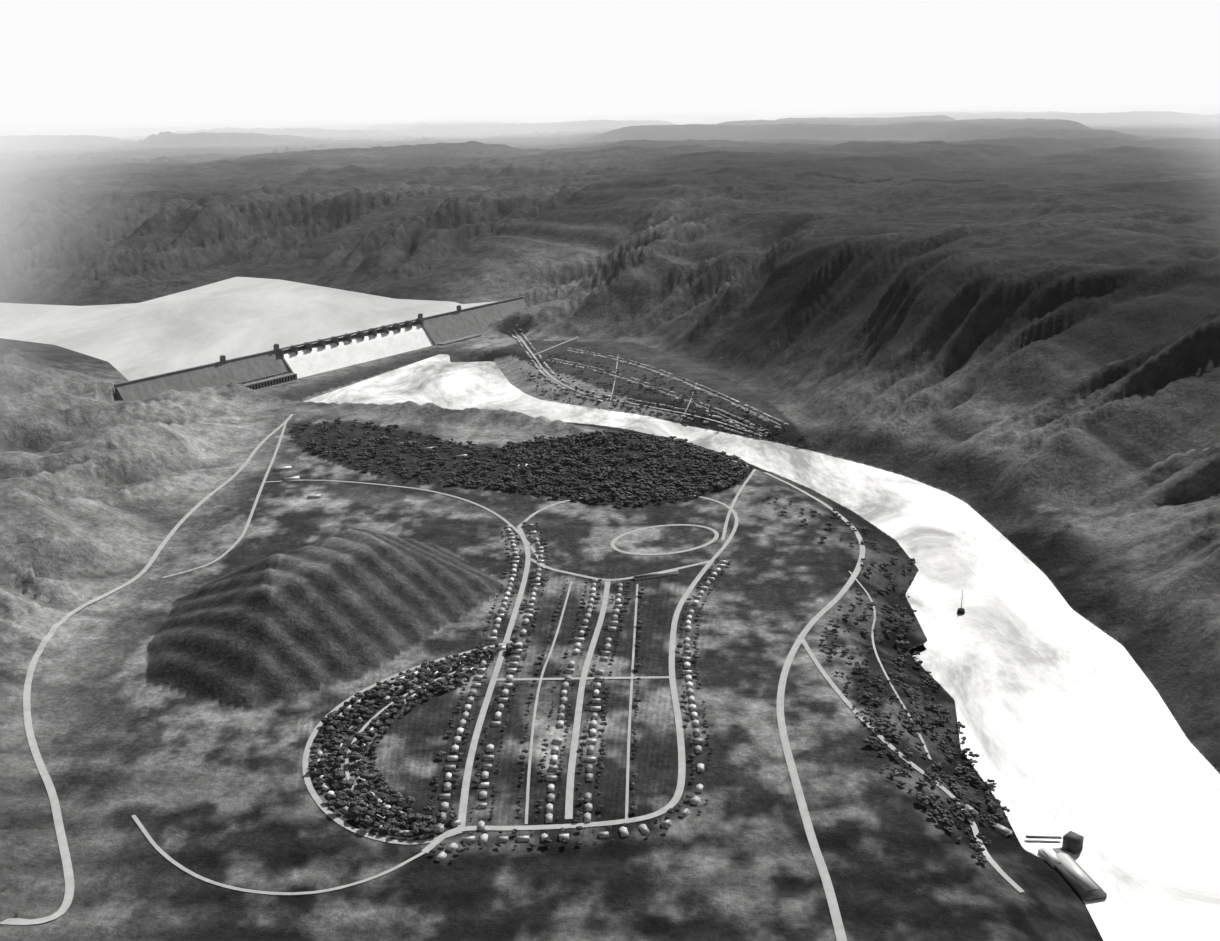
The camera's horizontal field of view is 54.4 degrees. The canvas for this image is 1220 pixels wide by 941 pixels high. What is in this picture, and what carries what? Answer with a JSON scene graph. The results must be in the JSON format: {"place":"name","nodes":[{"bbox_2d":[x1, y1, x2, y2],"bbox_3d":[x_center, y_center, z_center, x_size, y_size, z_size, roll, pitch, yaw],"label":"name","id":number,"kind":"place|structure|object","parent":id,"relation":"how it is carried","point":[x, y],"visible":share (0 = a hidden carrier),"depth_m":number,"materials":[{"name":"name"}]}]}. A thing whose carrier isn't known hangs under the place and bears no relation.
{"place":"outdoors","nodes":[
{"label":"outdoors","id":0,"kind":"place"},
{"bbox_2d":[0,277,497,380],"bbox_3d":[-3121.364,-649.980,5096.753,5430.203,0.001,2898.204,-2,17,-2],"label":"lake water","id":1,"kind":"structure","parent":0,"point":[233,317],"depth_m":4905.83,"materials":[{"name":"white liquid"}]},
{"bbox_2d":[249,375,294,388],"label":"powerhouse windows","id":2,"kind":"structure","parent":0,"point":[273,381],"depth_m":4135.20,"materials":[{"name":"black glass"}]},
{"bbox_2d":[0,329,1023,940],"bbox_3d":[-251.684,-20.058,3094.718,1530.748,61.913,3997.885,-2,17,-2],"label":"roads","id":3,"kind":"structure","parent":0,"point":[458,829],"depth_m":1754.45,"materials":[{"name":"grey asphalt"}]},
{"bbox_2d":[0,103,1219,940],"bbox_3d":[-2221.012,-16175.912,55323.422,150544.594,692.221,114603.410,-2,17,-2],"label":"ground","id":4,"kind":"structure","parent":0,"point":[1005,322],"depth_m":2666.72,"materials":[{"name":"grey soil"}]},
{"bbox_2d":[114,297,527,400],"bbox_3d":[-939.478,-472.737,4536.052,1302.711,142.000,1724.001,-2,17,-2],"label":"dam wall","id":5,"kind":"structure","parent":4,"relation":"on","point":[459,322],"depth_m":4146.23,"materials":[{"name":"concrete"}]},
{"bbox_2d":[279,318,423,356],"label":"spillway bridge","id":6,"kind":"structure","parent":5,"relation":"on","point":[348,337],"depth_m":4510.60,"materials":[{"name":"concrete"}]},
{"bbox_2d":[284,324,433,377],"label":"spillway","id":7,"kind":"object","parent":4,"relation":"on","point":[318,360],"visible":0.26,"depth_m":4507.43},
{"bbox_2d":[237,334,480,390],"bbox_3d":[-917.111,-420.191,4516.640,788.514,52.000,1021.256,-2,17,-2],"label":"powerhouse","id":8,"kind":"structure","parent":4,"relation":"on","point":[263,380],"depth_m":4160.32,"materials":[{"name":"concrete"}]},
{"bbox_2d":[308,522,731,861],"bbox_3d":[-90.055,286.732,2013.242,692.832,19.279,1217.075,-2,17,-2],"label":"town trees","id":9,"kind":"object","parent":4,"relation":"on","point":[355,810],"visible":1,"depth_m":1699.64,"materials":[{"name":"grey plant"}]},
{"bbox_2d":[291,417,754,505],"bbox_3d":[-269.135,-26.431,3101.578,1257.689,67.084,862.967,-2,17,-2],"label":"forest trees","id":10,"kind":"object","parent":4,"relation":"on","point":[703,461],"visible":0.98,"depth_m":2995.58,"materials":[{"name":"grey plant"}]},
{"bbox_2d":[275,324,788,861],"bbox_3d":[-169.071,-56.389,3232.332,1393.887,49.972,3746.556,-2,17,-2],"label":"houses","id":11,"kind":"structure","parent":4,"relation":"on","point":[643,828],"depth_m":1884.06,"materials":[{"name":"grey"}]},
{"bbox_2d":[519,355,1009,862],"bbox_3d":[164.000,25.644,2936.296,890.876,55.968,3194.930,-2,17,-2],"label":"trees","id":12,"kind":"object","parent":4,"relation":"on","point":[946,814],"visible":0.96,"depth_m":1790.49,"materials":[{"name":"grey plant"}]},
{"bbox_2d":[965,804,1098,890],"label":"dock buildings","id":13,"kind":"structure","parent":4,"relation":"on","point":[1077,873],"depth_m":1469.90,"materials":[{"name":"grey"}]},
{"bbox_2d":[0,0,1219,125],"label":"sky","id":14,"kind":"structure","parent":0,"point":[62,61],"materials":[{"name":"white"}]},
{"bbox_2d":[303,354,1219,940],"bbox_3d":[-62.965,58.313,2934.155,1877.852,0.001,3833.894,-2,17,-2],"label":"river water","id":15,"kind":"structure","parent":0,"point":[1065,718],"depth_m":1919.25,"materials":[{"name":"white liquid"}]},
{"bbox_2d":[957,590,964,613],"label":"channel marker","id":16,"kind":"object","parent":15,"relation":"in","point":[961,610],"depth_m":2206.19,"materials":[{"name":"grey"}]},
{"bbox_2d":[1026,831,1106,901],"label":"dock wharf","id":17,"kind":"structure","parent":15,"relation":"in","point":[1072,842],"depth_m":1471.91,"materials":[{"name":"concrete"}]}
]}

